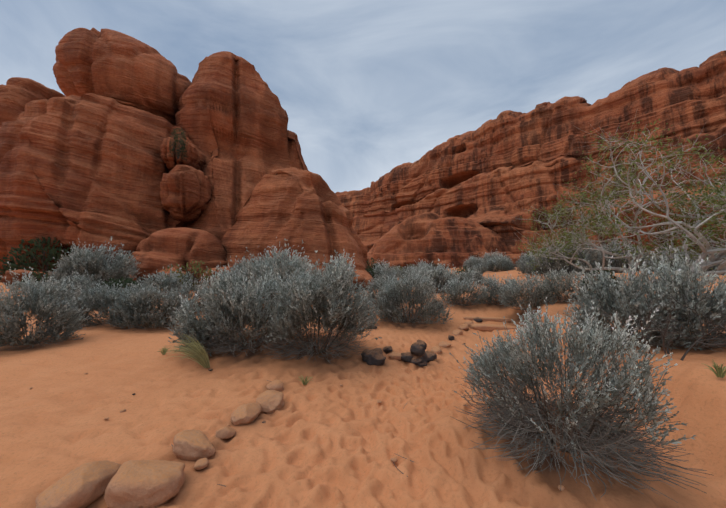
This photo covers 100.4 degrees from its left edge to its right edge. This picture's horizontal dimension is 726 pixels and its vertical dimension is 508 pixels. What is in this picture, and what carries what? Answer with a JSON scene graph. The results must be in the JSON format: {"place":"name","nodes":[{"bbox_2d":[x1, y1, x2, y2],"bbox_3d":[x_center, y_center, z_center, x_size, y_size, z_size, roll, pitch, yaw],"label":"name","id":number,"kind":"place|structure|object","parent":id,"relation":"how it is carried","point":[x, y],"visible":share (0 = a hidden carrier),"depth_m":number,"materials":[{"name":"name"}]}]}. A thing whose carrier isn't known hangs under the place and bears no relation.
{"place":"outdoors","nodes":[
{"label":"outdoors","id":0,"kind":"place"},
{"bbox_2d":[0,93,205,275],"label":"rock formation","id":1,"kind":"object","parent":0,"point":[89,168],"visible":0.52,"depth_m":25.31,"materials":[{"name":"brown stone"}]},
{"bbox_2d":[53,27,190,125],"bbox_3d":[-26.846,-19.082,35.588,15.493,11.549,10.771,0,-6,2],"label":"cap rock","id":2,"kind":"object","parent":1,"relation":"on","point":[115,65],"visible":0.65,"depth_m":31.22,"materials":[{"name":"brown stone"}]},
{"bbox_2d":[0,267,725,507],"bbox_3d":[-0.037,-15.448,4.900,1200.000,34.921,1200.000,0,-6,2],"label":"ground","id":3,"kind":"structure","parent":0,"point":[323,439],"depth_m":2.88,"materials":[{"name":"orange sand"}]},
{"bbox_2d":[1,269,44,285],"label":"rock","id":4,"kind":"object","parent":3,"relation":"on","point":[8,276],"visible":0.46,"depth_m":17.33,"materials":[{"name":"stone"}]},
{"bbox_2d":[0,77,64,280],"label":"rock","id":5,"kind":"object","parent":3,"relation":"on","point":[17,94],"visible":0.17,"depth_m":36.03,"materials":[{"name":"stone"}]},
{"bbox_2d":[35,460,120,507],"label":"stone","id":6,"kind":"object","parent":3,"relation":"on","point":[85,485],"visible":0.9,"depth_m":1.97,"materials":[{"name":"brown stone"}]},
{"bbox_2d":[104,460,184,507],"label":"stone","id":7,"kind":"object","parent":3,"relation":"on","point":[143,483],"visible":1,"depth_m":1.97,"materials":[{"name":"brown stone"}]},
{"bbox_2d":[158,268,190,282],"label":"rock","id":8,"kind":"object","parent":3,"relation":"on","point":[172,269],"visible":0.12,"depth_m":19.99,"materials":[{"name":"stone"}]},
{"bbox_2d":[124,227,226,282],"bbox_3d":[-14.931,2.959,24.602,9.548,10.464,8.795,0,-6,2],"label":"boulder","id":9,"kind":"object","parent":3,"relation":"on","point":[159,250],"visible":0.38,"depth_m":22.59,"materials":[{"name":"brown stone"}]},
{"bbox_2d":[172,430,214,460],"bbox_3d":[-1.435,1.621,2.549,0.366,0.221,0.263,-4,-7,36],"label":"stone","id":10,"kind":"object","parent":3,"relation":"on","point":[192,445],"visible":0.92,"depth_m":2.47,"materials":[{"name":"brown stone"}]},
{"bbox_2d":[194,458,208,469],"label":"stone","id":11,"kind":"object","parent":3,"relation":"on","point":[201,463],"visible":0.98,"depth_m":2.35,"materials":[{"name":"brown stone"}]},
{"bbox_2d":[206,265,237,283],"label":"rock","id":12,"kind":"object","parent":3,"relation":"on","point":[217,271],"visible":0.1,"depth_m":17.46,"materials":[{"name":"stone"}]},
{"bbox_2d":[216,426,235,439],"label":"stone","id":13,"kind":"object","parent":3,"relation":"on","point":[222,433],"visible":0.98,"depth_m":2.77,"materials":[{"name":"brown stone"}]},
{"bbox_2d":[175,51,307,240],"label":"rock tower","id":14,"kind":"structure","parent":3,"relation":"on","point":[231,116],"depth_m":32.63,"materials":[{"name":"brown stone"}]},
{"bbox_2d":[160,137,200,169],"bbox_3d":[-17.850,-9.409,29.811,2.760,3.506,4.326,0,-6,2],"label":"gully rock","id":15,"kind":"object","parent":14,"relation":"attached to","point":[193,159],"visible":0.67,"depth_m":28.43,"materials":[{"name":"stone"}]},
{"bbox_2d":[160,165,211,222],"bbox_3d":[-16.478,-5.644,28.284,3.967,5.426,4.712,0,-6,2],"label":"gully rock","id":16,"kind":"object","parent":14,"relation":"attached to","point":[185,194],"visible":0.88,"depth_m":26.84,"materials":[{"name":"stone"}]},
{"bbox_2d":[231,403,261,425],"bbox_3d":[-1.207,1.650,3.129,0.271,0.198,0.371,0,-6,2],"label":"stone","id":17,"kind":"object","parent":3,"relation":"on","point":[248,413],"visible":0.85,"depth_m":3.02,"materials":[{"name":"brown stone"}]},
{"bbox_2d":[256,390,283,412],"bbox_3d":[-1.046,1.658,3.395,0.310,0.212,0.259,5,-8,-37],"label":"stone","id":18,"kind":"object","parent":3,"relation":"on","point":[269,401],"visible":0.9,"depth_m":3.34,"materials":[{"name":"brown stone"}]},
{"bbox_2d":[266,380,283,391],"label":"stone","id":19,"kind":"object","parent":3,"relation":"on","point":[276,385],"visible":0.88,"depth_m":3.75,"materials":[{"name":"brown stone"}]},
{"bbox_2d":[221,167,370,274],"bbox_3d":[-5.792,1.967,24.596,13.274,18.611,10.433,0,-6,2],"label":"rock formation","id":20,"kind":"object","parent":3,"relation":"on","point":[295,207],"visible":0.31,"depth_m":22.89,"materials":[{"name":"stone"}]},
{"bbox_2d":[342,270,373,290],"bbox_3d":[-0.514,1.610,17.021,2.062,1.501,1.890,5,-8,-41],"label":"rock","id":21,"kind":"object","parent":3,"relation":"on","point":[363,276],"visible":0.23,"depth_m":16.53,"materials":[{"name":"stone"}]},
{"bbox_2d":[0,112,725,502],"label":"vegetation","id":22,"kind":"object","parent":3,"relation":"on","point":[243,265],"depth_m":4.80,"materials":[{"name":"grey plant"}]},
{"bbox_2d":[361,348,385,365],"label":"stone","id":23,"kind":"object","parent":3,"relation":"on","point":[375,356],"visible":0.94,"depth_m":4.73,"materials":[{"name":"brown stone"}]},
{"bbox_2d":[383,346,392,351],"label":"stone","id":24,"kind":"object","parent":3,"relation":"on","point":[387,348],"visible":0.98,"depth_m":5.47,"materials":[{"name":"stone"}]},
{"bbox_2d":[388,352,401,359],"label":"stone","id":25,"kind":"object","parent":3,"relation":"on","point":[395,355],"visible":0.9,"depth_m":5.11,"materials":[{"name":"brown stone"}]},
{"bbox_2d":[401,352,412,361],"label":"stone","id":26,"kind":"object","parent":3,"relation":"on","point":[407,357],"visible":0.58,"depth_m":5.08,"materials":[{"name":"stone"}]},
{"bbox_2d":[410,353,428,366],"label":"stone","id":27,"kind":"object","parent":3,"relation":"on","point":[421,361],"visible":0.58,"depth_m":5.05,"materials":[{"name":"brown stone"}]},
{"bbox_2d":[410,342,424,355],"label":"stone","id":28,"kind":"object","parent":27,"relation":"on","point":[416,348],"visible":0.96,"depth_m":5.05,"materials":[{"name":"stone"}]},
{"bbox_2d":[417,339,426,349],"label":"stone","id":29,"kind":"object","parent":28,"relation":"on","point":[423,344],"visible":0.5,"depth_m":5.09,"materials":[{"name":"brown stone"}]},
{"bbox_2d":[425,351,436,361],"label":"stone","id":30,"kind":"object","parent":3,"relation":"on","point":[431,356],"visible":0.54,"depth_m":5.35,"materials":[{"name":"stone"}]},
{"bbox_2d":[431,346,441,353],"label":"stone","id":31,"kind":"object","parent":3,"relation":"on","point":[437,349],"visible":0.85,"depth_m":5.92,"materials":[{"name":"brown stone"}]},
{"bbox_2d":[367,212,512,268],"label":"rock formation","id":32,"kind":"object","parent":3,"relation":"on","point":[430,237],"visible":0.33,"depth_m":84.51,"materials":[{"name":"brown stone"}]},
{"bbox_2d":[436,261,451,268],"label":"rock","id":33,"kind":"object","parent":3,"relation":"on","point":[445,263],"visible":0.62,"depth_m":61.37,"materials":[{"name":"stone"}]},
{"bbox_2d":[439,341,450,346],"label":"stone","id":34,"kind":"object","parent":3,"relation":"on","point":[444,343],"visible":0.73,"depth_m":6.48,"materials":[{"name":"brown stone"}]},
{"bbox_2d":[452,329,462,335],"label":"stone","id":35,"kind":"object","parent":3,"relation":"on","point":[457,332],"visible":0.85,"depth_m":7.75,"materials":[{"name":"brown stone"}]},
{"bbox_2d":[458,324,468,329],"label":"stone","id":36,"kind":"object","parent":3,"relation":"on","point":[463,327],"visible":1,"depth_m":8.35,"materials":[{"name":"brown stone"}]},
{"bbox_2d":[474,317,482,321],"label":"stone","id":37,"kind":"object","parent":3,"relation":"on","point":[477,319],"visible":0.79,"depth_m":9.13,"materials":[{"name":"black stone"}]},
{"bbox_2d":[470,253,493,260],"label":"rock","id":38,"kind":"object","parent":3,"relation":"on","point":[479,255],"visible":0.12,"depth_m":47.62,"materials":[{"name":"stone"}]},
{"bbox_2d":[463,317,511,321],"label":"rock slab","id":39,"kind":"structure","parent":3,"relation":"on","point":[496,319],"depth_m":9.20,"materials":[{"name":"beige stone"}]},
{"bbox_2d":[470,324,516,330],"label":"rock slab","id":40,"kind":"structure","parent":3,"relation":"on","point":[486,327],"depth_m":8.38,"materials":[{"name":"beige stone"}]},
{"bbox_2d":[505,254,522,266],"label":"rock","id":41,"kind":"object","parent":3,"relation":"on","point":[514,257],"visible":0.17,"depth_m":45.75,"materials":[{"name":"stone"}]},
{"bbox_2d":[0,0,725,192],"label":"sky","id":42,"kind":"structure","parent":0,"point":[366,88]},
{"bbox_2d":[335,50,725,255],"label":"cliff","id":43,"kind":"structure","parent":0,"point":[500,171],"depth_m":87.46,"materials":[{"name":"brown stone"}]}
]}

